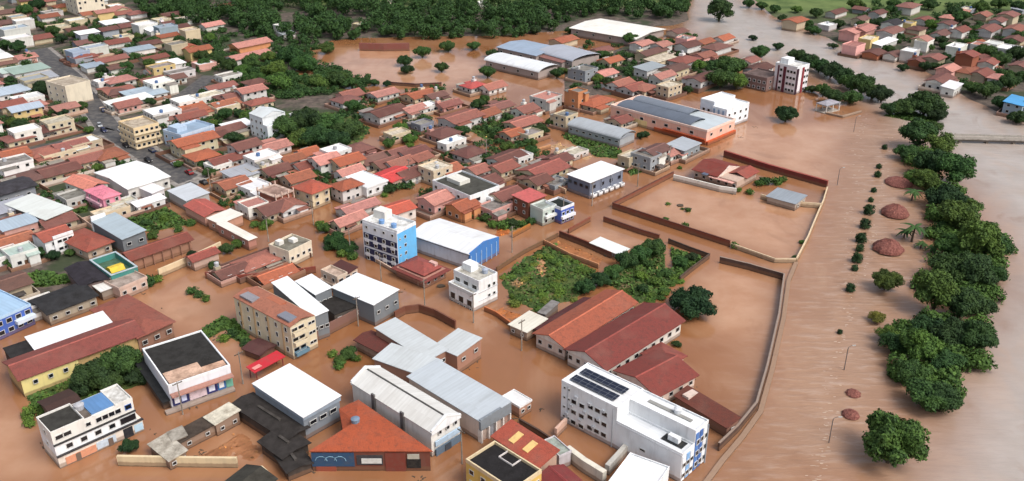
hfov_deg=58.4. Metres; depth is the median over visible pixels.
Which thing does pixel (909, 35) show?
house
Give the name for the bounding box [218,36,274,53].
house
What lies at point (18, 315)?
window
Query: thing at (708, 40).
house
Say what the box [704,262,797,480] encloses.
promenade kerb
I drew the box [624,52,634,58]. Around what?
tree
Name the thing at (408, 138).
tree
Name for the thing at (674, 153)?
house
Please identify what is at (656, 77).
house
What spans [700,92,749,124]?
factory tower
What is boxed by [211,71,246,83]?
house
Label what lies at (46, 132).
house
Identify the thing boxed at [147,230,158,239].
tree
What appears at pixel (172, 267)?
compound wall
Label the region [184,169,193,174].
car
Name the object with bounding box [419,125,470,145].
house
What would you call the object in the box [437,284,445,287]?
debris
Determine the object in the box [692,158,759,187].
house
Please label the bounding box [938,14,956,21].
house
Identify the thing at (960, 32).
house
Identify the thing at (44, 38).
house
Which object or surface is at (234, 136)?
tree
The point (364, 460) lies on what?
shop window
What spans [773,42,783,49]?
tree
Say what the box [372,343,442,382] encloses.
metal hall
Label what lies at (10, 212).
house
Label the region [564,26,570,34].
tree
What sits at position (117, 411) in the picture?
window
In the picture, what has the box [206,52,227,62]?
tree
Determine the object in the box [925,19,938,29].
tree
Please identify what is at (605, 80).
tree
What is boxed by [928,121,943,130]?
tree
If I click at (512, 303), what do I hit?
bush
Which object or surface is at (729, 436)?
compound wall
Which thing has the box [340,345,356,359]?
tree
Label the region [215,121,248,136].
house
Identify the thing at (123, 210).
house
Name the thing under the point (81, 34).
house
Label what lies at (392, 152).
house
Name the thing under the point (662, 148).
house
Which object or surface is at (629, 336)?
school hall
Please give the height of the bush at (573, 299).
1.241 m
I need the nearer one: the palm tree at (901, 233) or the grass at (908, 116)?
the palm tree at (901, 233)
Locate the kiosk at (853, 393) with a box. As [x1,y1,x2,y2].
[845,388,860,397]
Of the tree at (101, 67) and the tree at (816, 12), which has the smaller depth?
the tree at (101, 67)
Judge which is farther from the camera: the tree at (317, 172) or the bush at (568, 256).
the tree at (317, 172)
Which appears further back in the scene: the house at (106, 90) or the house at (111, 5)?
the house at (111, 5)
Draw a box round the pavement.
[28,47,208,186]
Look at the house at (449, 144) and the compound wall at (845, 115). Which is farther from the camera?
the compound wall at (845, 115)
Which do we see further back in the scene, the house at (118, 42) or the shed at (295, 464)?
the house at (118, 42)
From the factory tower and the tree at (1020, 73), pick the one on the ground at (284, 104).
the tree at (1020, 73)
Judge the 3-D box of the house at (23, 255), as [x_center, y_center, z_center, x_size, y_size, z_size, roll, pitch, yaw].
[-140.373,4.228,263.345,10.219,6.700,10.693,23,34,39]
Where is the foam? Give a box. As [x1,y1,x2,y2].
[805,118,882,480]
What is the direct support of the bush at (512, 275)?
on the bare earth at (518, 283)
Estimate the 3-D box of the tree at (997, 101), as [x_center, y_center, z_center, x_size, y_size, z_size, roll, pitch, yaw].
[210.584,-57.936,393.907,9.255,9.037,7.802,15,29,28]
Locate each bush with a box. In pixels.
[20,404,35,418]
[21,416,35,427]
[29,396,43,410]
[34,406,43,415]
[41,392,53,398]
[139,218,152,225]
[146,274,155,287]
[154,274,163,282]
[158,213,170,221]
[173,226,183,232]
[184,218,196,226]
[185,286,199,294]
[193,290,204,297]
[200,294,209,302]
[202,329,209,334]
[216,333,230,342]
[225,328,239,338]
[239,338,250,347]
[249,220,259,226]
[258,224,267,229]
[314,220,323,226]
[323,243,334,250]
[327,349,337,357]
[332,360,344,369]
[336,249,348,257]
[347,251,358,259]
[351,354,362,361]
[496,221,508,229]
[506,273,516,279]
[506,299,521,307]
[511,268,523,273]
[513,295,524,300]
[519,220,526,226]
[525,267,532,271]
[532,305,543,311]
[533,253,542,258]
[535,291,548,297]
[539,297,548,303]
[542,253,555,260]
[547,281,562,288]
[549,257,558,264]
[549,279,562,282]
[552,287,566,294]
[553,271,564,278]
[557,256,569,261]
[562,255,571,260]
[570,297,577,301]
[575,264,587,271]
[580,266,595,273]
[634,269,648,279]
[634,283,648,292]
[641,259,654,266]
[647,292,656,297]
[649,276,665,286]
[655,295,665,300]
[660,268,671,276]
[660,291,668,295]
[666,281,674,286]
[676,278,684,283]
[744,188,754,194]
[753,179,764,185]
[759,177,771,184]
[770,176,782,185]
[845,283,855,292]
[851,251,863,263]
[851,264,858,271]
[855,232,867,243]
[856,243,864,251]
[859,218,871,229]
[863,204,875,214]
[874,170,881,177]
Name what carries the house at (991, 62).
on the ground at (284, 104)
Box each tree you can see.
[0,39,11,50]
[2,259,11,266]
[3,76,15,81]
[5,117,22,125]
[8,39,26,51]
[9,119,29,127]
[15,4,33,14]
[27,0,45,8]
[30,80,46,93]
[37,21,47,30]
[38,247,44,256]
[44,250,61,259]
[45,25,60,34]
[47,109,55,114]
[54,35,68,43]
[55,109,68,114]
[63,249,75,255]
[66,30,77,38]
[69,357,110,388]
[69,383,90,395]
[78,101,87,108]
[82,126,94,132]
[87,34,104,42]
[88,371,124,390]
[91,163,103,170]
[94,63,109,72]
[98,344,143,374]
[112,83,126,86]
[117,438,138,452]
[119,60,133,69]
[122,366,146,383]
[128,52,139,59]
[133,33,142,37]
[142,58,154,65]
[143,97,156,104]
[145,36,159,40]
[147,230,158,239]
[161,99,169,104]
[166,51,175,55]
[172,35,185,40]
[173,160,183,166]
[174,17,187,23]
[186,250,195,254]
[190,38,199,43]
[192,50,208,58]
[197,57,209,63]
[197,161,204,167]
[201,167,218,175]
[203,32,216,41]
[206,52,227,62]
[208,119,219,125]
[208,260,219,269]
[217,108,232,119]
[218,243,234,253]
[219,58,236,70]
[222,131,245,142]
[231,239,241,247]
[233,64,251,74]
[233,109,243,116]
[239,109,251,118]
[241,52,260,65]
[247,72,264,79]
[260,51,276,60]
[260,59,287,74]
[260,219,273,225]
[261,131,280,137]
[264,71,291,88]
[266,177,277,181]
[272,115,298,136]
[275,45,303,62]
[287,127,309,146]
[289,53,317,71]
[289,106,320,127]
[298,124,334,145]
[307,74,329,87]
[312,169,321,177]
[313,113,343,128]
[317,43,334,53]
[317,222,330,231]
[320,172,331,178]
[323,230,346,249]
[325,130,350,144]
[326,70,351,85]
[331,119,363,136]
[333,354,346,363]
[335,241,358,252]
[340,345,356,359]
[341,77,361,87]
[343,99,359,109]
[361,77,370,83]
[370,79,379,85]
[382,138,394,147]
[383,80,390,85]
[383,183,395,193]
[392,122,407,128]
[396,55,412,64]
[400,65,414,73]
[402,134,417,142]
[405,142,413,147]
[413,46,431,57]
[434,62,449,71]
[438,40,454,51]
[454,125,470,135]
[467,41,480,49]
[469,99,485,109]
[478,65,495,77]
[479,95,489,101]
[479,213,491,220]
[485,49,498,54]
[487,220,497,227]
[499,141,515,150]
[504,218,518,225]
[525,145,537,152]
[525,217,535,224]
[527,138,537,145]
[529,25,541,33]
[530,122,549,133]
[545,117,552,124]
[549,68,563,77]
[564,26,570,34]
[574,278,595,293]
[590,272,611,286]
[591,74,603,82]
[596,50,609,58]
[601,77,614,86]
[602,264,623,278]
[615,250,638,267]
[622,32,638,42]
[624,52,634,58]
[629,245,652,260]
[636,132,644,138]
[641,131,649,136]
[641,238,665,254]
[645,35,657,41]
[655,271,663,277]
[668,284,717,319]
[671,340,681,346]
[672,255,687,266]
[682,86,692,92]
[685,252,697,260]
[691,59,707,69]
[704,68,735,88]
[707,0,734,21]
[712,57,747,72]
[719,56,730,59]
[730,72,748,89]
[742,0,754,7]
[748,35,757,39]
[749,45,770,57]
[755,1,767,8]
[769,4,780,12]
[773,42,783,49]
[775,106,798,121]
[777,14,786,20]
[786,49,805,60]
[791,6,802,11]
[799,53,819,62]
[804,25,821,33]
[804,85,817,92]
[805,20,813,26]
[809,8,823,17]
[810,58,829,72]
[814,83,830,94]
[819,61,842,77]
[821,89,845,100]
[826,43,838,48]
[832,19,845,27]
[832,66,854,80]
[837,74,856,89]
[842,90,863,103]
[846,0,864,7]
[851,73,875,93]
[854,20,866,24]
[857,81,882,98]
[861,408,931,467]
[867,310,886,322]
[870,19,881,26]
[870,85,895,102]
[871,268,905,291]
[873,323,900,336]
[877,331,903,350]
[879,102,897,114]
[881,45,894,51]
[885,4,897,13]
[886,0,901,5]
[890,345,908,356]
[892,144,919,159]
[893,97,915,114]
[894,358,932,382]
[895,228,917,237]
[896,64,909,70]
[897,33,905,39]
[897,117,938,145]
[898,327,944,360]
[900,223,928,241]
[904,188,923,200]
[905,377,951,412]
[907,90,948,114]
[907,313,944,330]
[911,268,960,309]
[912,169,941,190]
[913,148,947,172]
[913,241,927,248]
[918,61,931,70]
[919,0,939,9]
[923,131,958,152]
[923,183,970,206]
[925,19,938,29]
[925,245,936,254]
[926,108,948,120]
[926,347,967,371]
[927,316,977,347]
[927,382,964,413]
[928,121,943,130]
[928,251,965,282]
[931,62,940,69]
[932,233,965,256]
[934,35,948,43]
[935,152,976,183]
[937,199,981,229]
[939,42,948,49]
[941,52,951,60]
[941,286,988,317]
[947,6,962,14]
[951,10,971,22]
[951,250,998,285]
[956,319,999,350]
[957,218,1005,255]
[961,21,970,25]
[962,81,978,92]
[963,195,985,210]
[964,38,975,42]
[969,24,981,32]
[971,0,990,11]
[973,44,997,55]
[975,300,999,314]
[976,81,1001,98]
[980,220,999,228]
[990,0,1009,8]
[990,51,1012,64]
[990,265,1008,282]
[991,80,1003,88]
[991,95,1006,108]
[992,234,1017,259]
[998,73,1022,88]
[1000,70,1015,75]
[1002,39,1016,44]
[1005,46,1023,60]
[1006,110,1023,123]
[1009,0,1023,8]
[1011,30,1023,36]
[1016,70,1023,79]
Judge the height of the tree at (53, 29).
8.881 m
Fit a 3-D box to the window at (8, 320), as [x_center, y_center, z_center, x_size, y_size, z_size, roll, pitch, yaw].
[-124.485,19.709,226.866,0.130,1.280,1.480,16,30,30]
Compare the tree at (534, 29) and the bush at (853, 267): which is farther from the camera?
the tree at (534, 29)
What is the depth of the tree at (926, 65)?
449.62 m
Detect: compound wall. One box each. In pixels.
[116,455,237,467]
[157,241,220,276]
[205,266,315,279]
[317,309,358,340]
[359,43,409,50]
[376,259,418,285]
[390,82,441,86]
[394,304,455,328]
[451,144,550,153]
[484,306,510,325]
[496,233,558,270]
[511,224,530,237]
[519,418,549,438]
[544,239,598,268]
[554,418,566,436]
[558,186,565,194]
[559,230,611,257]
[567,445,606,480]
[568,217,590,232]
[603,216,659,238]
[605,444,627,475]
[612,171,673,203]
[612,202,730,246]
[668,238,709,279]
[673,174,736,194]
[717,256,784,450]
[723,150,828,187]
[731,244,795,262]
[760,194,822,208]
[796,187,827,261]
[825,111,861,117]
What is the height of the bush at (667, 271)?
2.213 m
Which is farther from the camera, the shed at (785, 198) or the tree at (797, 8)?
the tree at (797, 8)
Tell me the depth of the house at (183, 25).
525.36 m
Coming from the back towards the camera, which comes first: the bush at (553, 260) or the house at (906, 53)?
the house at (906, 53)
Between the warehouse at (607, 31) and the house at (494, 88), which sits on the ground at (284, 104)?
the warehouse at (607, 31)
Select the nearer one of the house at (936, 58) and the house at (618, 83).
the house at (618, 83)
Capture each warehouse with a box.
[3,311,111,359]
[89,294,175,352]
[484,52,558,79]
[497,40,550,59]
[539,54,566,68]
[540,44,600,67]
[569,18,664,45]
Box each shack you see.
[147,433,187,469]
[166,425,187,441]
[178,415,215,448]
[203,402,240,435]
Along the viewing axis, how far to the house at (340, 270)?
248.45 m
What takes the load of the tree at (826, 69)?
on the ground at (284, 104)
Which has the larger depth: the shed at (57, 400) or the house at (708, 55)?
the house at (708, 55)
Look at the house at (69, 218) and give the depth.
282.60 m
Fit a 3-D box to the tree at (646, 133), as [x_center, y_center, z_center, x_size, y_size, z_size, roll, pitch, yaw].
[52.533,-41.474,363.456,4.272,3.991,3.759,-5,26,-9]
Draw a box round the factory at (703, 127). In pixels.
[610,95,735,145]
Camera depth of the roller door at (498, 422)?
193.21 m
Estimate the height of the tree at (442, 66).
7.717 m
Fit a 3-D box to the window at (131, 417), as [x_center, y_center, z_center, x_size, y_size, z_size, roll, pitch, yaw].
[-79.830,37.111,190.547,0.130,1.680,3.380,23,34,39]
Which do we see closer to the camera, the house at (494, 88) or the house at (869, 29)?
the house at (494, 88)
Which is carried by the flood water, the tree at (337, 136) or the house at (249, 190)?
the house at (249, 190)
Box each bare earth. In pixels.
[202,433,261,460]
[495,228,509,235]
[497,307,520,318]
[512,277,524,286]
[536,258,546,276]
[551,143,592,159]
[554,241,601,262]
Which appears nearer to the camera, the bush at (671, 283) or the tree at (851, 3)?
the bush at (671, 283)
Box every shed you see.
[28,283,98,324]
[37,389,81,412]
[93,282,113,300]
[232,392,310,439]
[241,338,276,359]
[257,430,311,463]
[273,448,313,480]
[320,296,358,321]
[353,330,389,357]
[508,310,547,340]
[537,300,559,317]
[673,385,740,436]
[766,187,807,210]
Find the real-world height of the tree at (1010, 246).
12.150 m
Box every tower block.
[65,0,105,15]
[773,56,809,94]
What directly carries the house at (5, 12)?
on the ground at (284, 104)
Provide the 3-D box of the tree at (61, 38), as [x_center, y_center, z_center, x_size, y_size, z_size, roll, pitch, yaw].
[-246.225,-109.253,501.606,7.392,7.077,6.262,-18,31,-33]
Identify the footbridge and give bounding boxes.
[953,134,1023,143]
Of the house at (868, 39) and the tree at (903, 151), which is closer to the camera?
the tree at (903, 151)
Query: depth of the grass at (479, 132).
368.84 m
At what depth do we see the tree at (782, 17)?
552.30 m
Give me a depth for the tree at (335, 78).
422.50 m
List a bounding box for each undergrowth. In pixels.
[0,0,1023,221]
[886,144,1018,409]
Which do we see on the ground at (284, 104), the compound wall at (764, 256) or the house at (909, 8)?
the house at (909, 8)
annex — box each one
[139,183,165,199]
[544,435,571,466]
[609,452,669,480]
[640,342,687,359]
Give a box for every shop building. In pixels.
[36,384,143,468]
[142,330,234,415]
[466,440,541,480]
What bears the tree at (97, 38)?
on the ground at (284, 104)
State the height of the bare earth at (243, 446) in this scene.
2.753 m
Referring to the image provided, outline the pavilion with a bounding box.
[815,99,840,113]
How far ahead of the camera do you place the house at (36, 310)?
234.80 m
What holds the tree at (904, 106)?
on the ground at (284, 104)
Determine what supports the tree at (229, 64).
on the ground at (284, 104)
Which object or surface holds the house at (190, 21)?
on the ground at (284, 104)
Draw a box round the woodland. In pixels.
[133,0,690,43]
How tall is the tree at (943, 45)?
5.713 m
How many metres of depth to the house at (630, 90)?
412.09 m
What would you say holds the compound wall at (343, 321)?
in the flood water
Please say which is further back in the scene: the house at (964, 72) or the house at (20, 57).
the house at (20, 57)
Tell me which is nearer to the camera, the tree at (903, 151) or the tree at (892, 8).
the tree at (903, 151)
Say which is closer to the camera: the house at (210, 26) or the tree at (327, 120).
the tree at (327, 120)
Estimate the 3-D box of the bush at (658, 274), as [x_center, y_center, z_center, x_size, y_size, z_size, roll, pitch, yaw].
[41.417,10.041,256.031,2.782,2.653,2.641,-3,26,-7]
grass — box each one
[27,365,145,415]
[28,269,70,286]
[50,189,88,212]
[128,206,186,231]
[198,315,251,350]
[212,51,349,97]
[284,110,369,148]
[470,116,511,143]
[472,217,527,230]
[502,243,595,308]
[562,131,621,158]
[606,250,682,302]
[626,168,641,175]
[670,246,702,273]
[884,112,938,121]
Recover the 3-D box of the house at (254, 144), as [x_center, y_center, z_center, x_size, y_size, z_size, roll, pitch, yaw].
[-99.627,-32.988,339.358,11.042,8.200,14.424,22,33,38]
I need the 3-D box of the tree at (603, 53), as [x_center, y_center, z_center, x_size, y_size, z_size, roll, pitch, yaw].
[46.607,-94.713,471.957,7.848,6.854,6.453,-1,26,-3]
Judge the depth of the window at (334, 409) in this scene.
193.87 m
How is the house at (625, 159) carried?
in the flood water
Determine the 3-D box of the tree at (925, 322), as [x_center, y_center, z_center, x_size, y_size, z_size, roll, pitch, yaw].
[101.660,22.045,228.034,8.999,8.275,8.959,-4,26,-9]
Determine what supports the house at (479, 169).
on the flood water
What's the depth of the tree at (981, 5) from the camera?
568.70 m
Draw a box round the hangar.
[416,218,498,266]
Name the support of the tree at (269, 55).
on the ground at (284, 104)
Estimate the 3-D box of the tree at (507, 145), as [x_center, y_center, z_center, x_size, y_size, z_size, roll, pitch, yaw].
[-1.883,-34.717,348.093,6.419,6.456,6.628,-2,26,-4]
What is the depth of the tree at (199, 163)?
329.14 m
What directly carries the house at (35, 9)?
on the ground at (284, 104)
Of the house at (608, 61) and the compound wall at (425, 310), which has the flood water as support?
the compound wall at (425, 310)
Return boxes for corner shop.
[309,400,432,470]
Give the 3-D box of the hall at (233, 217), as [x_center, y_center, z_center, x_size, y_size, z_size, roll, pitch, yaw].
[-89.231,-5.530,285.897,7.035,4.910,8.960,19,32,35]
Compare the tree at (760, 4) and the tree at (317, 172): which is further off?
the tree at (760, 4)
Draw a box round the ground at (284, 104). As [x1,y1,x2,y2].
[0,0,1023,293]
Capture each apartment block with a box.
[118,115,162,149]
[233,286,317,358]
[362,206,416,266]
[432,170,499,202]
[448,259,497,310]
[561,363,708,480]
[741,68,774,91]
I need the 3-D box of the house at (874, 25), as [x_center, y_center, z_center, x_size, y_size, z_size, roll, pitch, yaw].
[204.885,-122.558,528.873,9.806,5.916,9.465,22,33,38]
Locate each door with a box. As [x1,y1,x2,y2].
[76,452,81,461]
[108,437,113,445]
[445,441,451,450]
[483,428,486,439]
[490,424,493,435]
[497,419,500,429]
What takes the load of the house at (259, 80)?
on the ground at (284, 104)
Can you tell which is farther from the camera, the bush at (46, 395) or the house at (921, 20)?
the house at (921, 20)
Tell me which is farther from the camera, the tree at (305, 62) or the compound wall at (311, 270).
the tree at (305, 62)
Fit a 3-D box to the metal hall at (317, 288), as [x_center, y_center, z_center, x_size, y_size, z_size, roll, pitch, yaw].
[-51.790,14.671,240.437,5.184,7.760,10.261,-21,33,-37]
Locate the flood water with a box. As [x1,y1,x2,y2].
[0,0,1023,480]
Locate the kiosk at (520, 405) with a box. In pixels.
[502,389,531,417]
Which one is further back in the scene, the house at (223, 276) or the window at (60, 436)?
the house at (223, 276)
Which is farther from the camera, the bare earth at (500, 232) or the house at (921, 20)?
the house at (921, 20)
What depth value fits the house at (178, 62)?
453.75 m
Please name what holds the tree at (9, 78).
on the ground at (284, 104)
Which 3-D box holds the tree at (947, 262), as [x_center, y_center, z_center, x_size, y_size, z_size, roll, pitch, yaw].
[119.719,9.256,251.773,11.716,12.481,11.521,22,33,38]
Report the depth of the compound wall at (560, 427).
192.13 m
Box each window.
[6,317,12,322]
[8,325,14,331]
[15,313,21,318]
[55,433,63,440]
[63,429,71,437]
[66,441,73,448]
[80,435,87,442]
[94,429,101,435]
[95,416,102,422]
[102,413,108,419]
[108,410,114,417]
[108,422,115,429]
[114,408,120,414]
[119,412,136,425]
[124,403,131,410]
[309,418,316,425]
[320,412,326,419]
[329,407,336,414]
[361,458,381,463]
[407,454,418,458]
[450,291,455,299]
[458,295,463,303]
[467,299,471,307]
[571,398,576,405]
[579,402,584,409]
[587,414,592,420]
[601,421,606,427]
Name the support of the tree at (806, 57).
on the ground at (284, 104)
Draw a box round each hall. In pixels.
[4,193,73,225]
[90,212,146,252]
[93,160,170,198]
[167,182,209,210]
[206,208,243,232]
[216,221,257,250]
[252,363,340,438]
[271,276,329,339]
[294,274,331,301]
[332,273,399,325]
[350,365,460,456]
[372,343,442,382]
[374,317,447,362]
[406,359,511,443]
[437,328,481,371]
[532,289,638,360]
[563,302,685,375]
[567,117,635,147]
[612,350,699,401]
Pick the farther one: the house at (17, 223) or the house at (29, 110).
the house at (29, 110)
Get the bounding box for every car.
[122,142,129,147]
[144,156,152,162]
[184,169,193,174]
[199,179,208,184]
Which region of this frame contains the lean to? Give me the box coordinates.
[135,356,170,408]
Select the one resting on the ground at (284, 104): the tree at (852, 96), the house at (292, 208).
the tree at (852, 96)
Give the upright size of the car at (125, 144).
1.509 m
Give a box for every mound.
[872,238,904,255]
[881,203,909,218]
[885,176,912,187]
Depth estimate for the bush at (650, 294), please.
245.70 m
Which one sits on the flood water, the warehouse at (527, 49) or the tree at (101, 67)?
the warehouse at (527, 49)
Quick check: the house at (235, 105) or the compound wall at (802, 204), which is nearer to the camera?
the compound wall at (802, 204)
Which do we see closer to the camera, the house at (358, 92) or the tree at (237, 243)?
the tree at (237, 243)
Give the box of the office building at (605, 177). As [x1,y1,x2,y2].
[566,161,624,198]
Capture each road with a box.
[29,127,113,148]
[30,48,197,184]
[105,75,213,130]
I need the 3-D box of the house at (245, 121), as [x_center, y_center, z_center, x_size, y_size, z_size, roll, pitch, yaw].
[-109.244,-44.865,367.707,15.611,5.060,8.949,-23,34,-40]
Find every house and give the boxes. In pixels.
[0,8,14,18]
[0,19,12,25]
[0,23,30,36]
[0,33,34,50]
[0,52,13,61]
[0,57,18,67]
[0,65,21,80]
[0,83,42,100]
[0,97,26,113]
[0,120,7,135]
[0,135,45,150]
[0,146,33,161]
[0,153,33,181]
[0,175,51,200]
[0,195,22,218]
[0,208,20,219]
[0,212,43,235]
[0,230,33,247]
[0,240,50,272]
[0,243,14,271]
[0,270,39,299]
[0,289,36,339]
[1,101,48,127]
[2,168,46,187]
[2,318,144,397]
[4,62,50,77]
[6,13,26,18]
[7,123,42,141]
[8,0,16,3]
[9,91,52,102]
[11,17,35,29]
[12,7,37,16]
[13,52,37,64]
[13,100,49,111]
[16,0,32,4]
[16,73,50,88]
[23,70,58,78]
[24,49,38,62]
[24,291,49,321]
[29,224,73,253]
[30,144,60,164]
[30,158,94,186]
[33,32,53,45]
[34,143,103,165]
[35,12,60,22]
[38,211,87,230]
[39,114,83,140]
[39,125,77,140]
[40,9,63,16]
[44,0,56,5]
[44,23,70,32]
[44,101,87,116]
[45,75,93,102]
[50,137,100,149]
[51,3,66,11]
[52,188,89,208]
[59,47,89,64]
[62,25,87,35]
[62,134,114,152]
[63,16,87,26]
[63,54,92,66]
[63,174,109,189]
[64,150,103,171]
[64,228,114,259]
[64,261,110,291]
[67,53,99,58]
[70,39,96,47]
[74,28,100,41]
[78,10,93,16]
[79,42,117,57]
[79,61,103,74]
[81,202,144,229]
[83,184,121,208]
[84,15,96,23]
[86,146,130,168]
[90,76,115,88]
[91,8,115,22]
[91,53,138,64]
[96,25,119,37]
[96,84,134,96]
[98,18,129,26]
[98,88,127,100]
[99,92,167,114]
[100,73,137,86]
[102,34,131,49]
[103,271,147,297]
[105,3,124,8]
[106,64,126,75]
[107,97,149,116]
[107,195,139,211]
[111,5,129,10]
[112,33,133,39]
[114,9,131,18]
[116,44,161,57]
[117,22,133,32]
[119,86,168,97]
[119,231,193,269]
[126,10,147,19]
[130,87,170,100]
[130,193,169,216]
[131,20,157,33]
[136,39,162,48]
[136,74,163,86]
[137,52,169,64]
[139,61,175,78]
[142,68,151,74]
[142,104,181,129]
[143,76,178,95]
[144,27,154,36]
[151,16,170,21]
[153,23,178,33]
[155,31,179,42]
[155,130,226,164]
[156,58,186,67]
[157,11,181,17]
[158,18,175,24]
[163,66,195,77]
[163,119,214,146]
[164,40,187,55]
[164,72,187,84]
[167,107,211,127]
[169,94,198,106]
[173,109,213,123]
[175,15,208,24]
[177,23,191,30]
[178,26,201,41]
[178,100,206,110]
[179,148,221,170]
[182,44,213,63]
[183,43,196,51]
[183,104,214,115]
[183,198,226,226]
[183,246,220,270]
[191,59,216,71]
[192,89,226,103]
[197,20,225,31]
[197,160,239,178]
[201,80,244,92]
[203,150,252,165]
[205,175,252,201]
[206,260,254,287]
[207,97,241,108]
[208,101,246,118]
[210,163,266,181]
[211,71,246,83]
[212,85,235,100]
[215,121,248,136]
[215,128,236,145]
[217,48,270,67]
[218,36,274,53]
[218,118,251,132]
[220,92,241,99]
[220,247,285,283]
[224,137,263,153]
[225,464,277,480]
[230,177,270,198]
[231,83,276,105]
[233,195,268,220]
[240,77,268,85]
[242,97,275,110]
[243,148,282,167]
[245,161,280,178]
[246,261,305,289]
[249,106,284,139]
[253,197,287,221]
[256,181,294,200]
[257,137,293,154]
[259,161,294,182]
[265,197,313,223]
[269,233,312,263]
[271,168,322,193]
[273,23,278,35]
[277,30,295,39]
[281,151,307,163]
[291,157,314,170]
[291,179,332,209]
[292,145,319,156]
[306,151,341,179]
[319,143,351,154]
[320,259,357,291]
[324,95,368,110]
[327,209,368,235]
[329,151,366,172]
[329,177,364,203]
[331,163,366,178]
[332,87,369,100]
[334,197,381,216]
[342,170,387,198]
[347,141,382,154]
[352,22,370,30]
[358,103,408,128]
[363,151,387,172]
[364,86,400,104]
[369,155,395,171]
[374,166,407,189]
[379,127,410,144]
[383,199,417,220]
[384,145,408,157]
[384,154,415,167]
[390,255,450,287]
[395,164,421,185]
[397,144,440,159]
[399,84,433,105]
[400,102,434,121]
[406,118,437,135]
[410,150,435,164]
[415,188,455,220]
[418,159,452,185]
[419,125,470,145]
[421,86,452,101]
[422,100,438,113]
[431,97,469,115]
[431,135,474,154]
[434,161,464,174]
[435,108,486,128]
[443,197,481,222]
[444,144,494,164]
[453,76,484,96]
[462,162,491,176]
[477,106,502,125]
[478,80,508,96]
[478,200,516,221]
[480,100,516,114]
[480,172,506,188]
[484,149,535,163]
[488,159,520,181]
[488,185,523,202]
[490,419,559,470]
[494,127,525,143]
[496,115,547,130]
[506,99,544,118]
[508,158,577,180]
[512,188,546,218]
[515,149,537,164]
[516,127,550,145]
[516,172,554,193]
[529,90,564,114]
[530,199,556,225]
[536,147,575,165]
[541,175,567,195]
[541,464,582,480]
[545,196,575,223]
[546,34,579,46]
[549,109,577,131]
[559,146,588,160]
[563,87,589,112]
[565,64,597,85]
[568,95,616,114]
[590,45,614,54]
[595,68,621,82]
[596,55,625,67]
[601,76,635,92]
[603,114,637,128]
[611,81,646,98]
[612,149,634,172]
[627,46,673,64]
[628,39,654,51]
[630,148,669,175]
[634,61,665,78]
[637,83,655,96]
[637,142,675,170]
[644,53,676,65]
[647,69,677,84]
[648,40,675,53]
[648,80,686,100]
[658,62,697,80]
[665,28,689,38]
[665,145,687,165]
[666,136,709,163]
[667,50,701,71]
[672,37,702,55]
[675,35,695,43]
[682,72,716,93]
[692,50,718,60]
[692,158,759,187]
[695,42,738,55]
[698,37,715,49]
[713,33,738,44]
[740,55,762,65]
[742,62,774,73]
[780,16,809,31]
[817,21,836,31]
[824,7,848,18]
[837,41,865,58]
[838,27,861,41]
[850,15,870,25]
[851,5,871,14]
[853,24,876,36]
[857,23,878,30]
[858,34,878,49]
[861,48,887,60]
[868,8,887,19]
[872,37,898,47]
[874,26,906,38]
[880,18,904,28]
[881,50,899,62]
[895,2,922,15]
[898,47,919,62]
[902,19,916,28]
[904,30,925,38]
[906,25,926,35]
[906,52,926,70]
[910,35,934,46]
[912,15,934,26]
[914,39,933,52]
[918,73,958,93]
[921,53,946,63]
[928,28,951,37]
[935,20,957,29]
[935,63,961,75]
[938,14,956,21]
[940,80,963,97]
[945,42,967,57]
[949,25,971,38]
[954,48,981,67]
[955,66,978,82]
[961,6,975,14]
[966,39,985,49]
[969,41,990,49]
[970,67,994,82]
[973,10,992,21]
[974,23,1002,38]
[977,57,1004,69]
[978,53,990,60]
[982,73,1013,91]
[983,40,1003,45]
[988,16,1008,25]
[996,10,1020,25]
[996,43,1022,61]
[996,94,1023,116]
[1001,24,1023,36]
[1001,34,1023,45]
[1007,60,1023,75]
[1010,7,1023,14]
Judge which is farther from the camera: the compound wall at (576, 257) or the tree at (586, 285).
the compound wall at (576, 257)
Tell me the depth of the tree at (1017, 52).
463.22 m
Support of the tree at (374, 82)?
on the ground at (284, 104)
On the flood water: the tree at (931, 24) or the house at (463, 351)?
the house at (463, 351)
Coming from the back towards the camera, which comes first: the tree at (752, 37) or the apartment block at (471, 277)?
the tree at (752, 37)
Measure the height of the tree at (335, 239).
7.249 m
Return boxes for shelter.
[589,237,629,260]
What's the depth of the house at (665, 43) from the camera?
476.56 m
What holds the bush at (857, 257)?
on the flood water
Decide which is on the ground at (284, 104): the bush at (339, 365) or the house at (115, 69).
the house at (115, 69)
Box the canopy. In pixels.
[246,350,284,379]
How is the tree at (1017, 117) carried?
on the ground at (284, 104)
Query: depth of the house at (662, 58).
455.44 m
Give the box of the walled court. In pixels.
[89,251,137,279]
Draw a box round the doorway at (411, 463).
[406,459,420,467]
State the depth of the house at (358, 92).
405.17 m
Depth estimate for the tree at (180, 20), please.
533.83 m
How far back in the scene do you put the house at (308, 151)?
337.85 m
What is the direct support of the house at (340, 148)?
in the flood water
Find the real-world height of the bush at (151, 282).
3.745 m
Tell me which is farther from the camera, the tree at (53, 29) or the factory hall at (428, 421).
the tree at (53, 29)
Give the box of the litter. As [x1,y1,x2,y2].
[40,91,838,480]
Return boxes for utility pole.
[172,381,183,414]
[234,351,243,383]
[263,216,268,241]
[352,296,358,326]
[377,253,381,281]
[420,279,426,304]
[457,428,464,463]
[470,294,475,322]
[518,319,524,350]
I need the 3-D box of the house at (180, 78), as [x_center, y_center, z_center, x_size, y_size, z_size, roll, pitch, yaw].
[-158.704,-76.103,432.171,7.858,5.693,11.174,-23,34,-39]
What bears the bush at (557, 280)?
on the flood water
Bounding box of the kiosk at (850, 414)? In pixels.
[841,408,859,419]
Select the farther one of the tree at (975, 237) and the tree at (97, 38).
the tree at (97, 38)

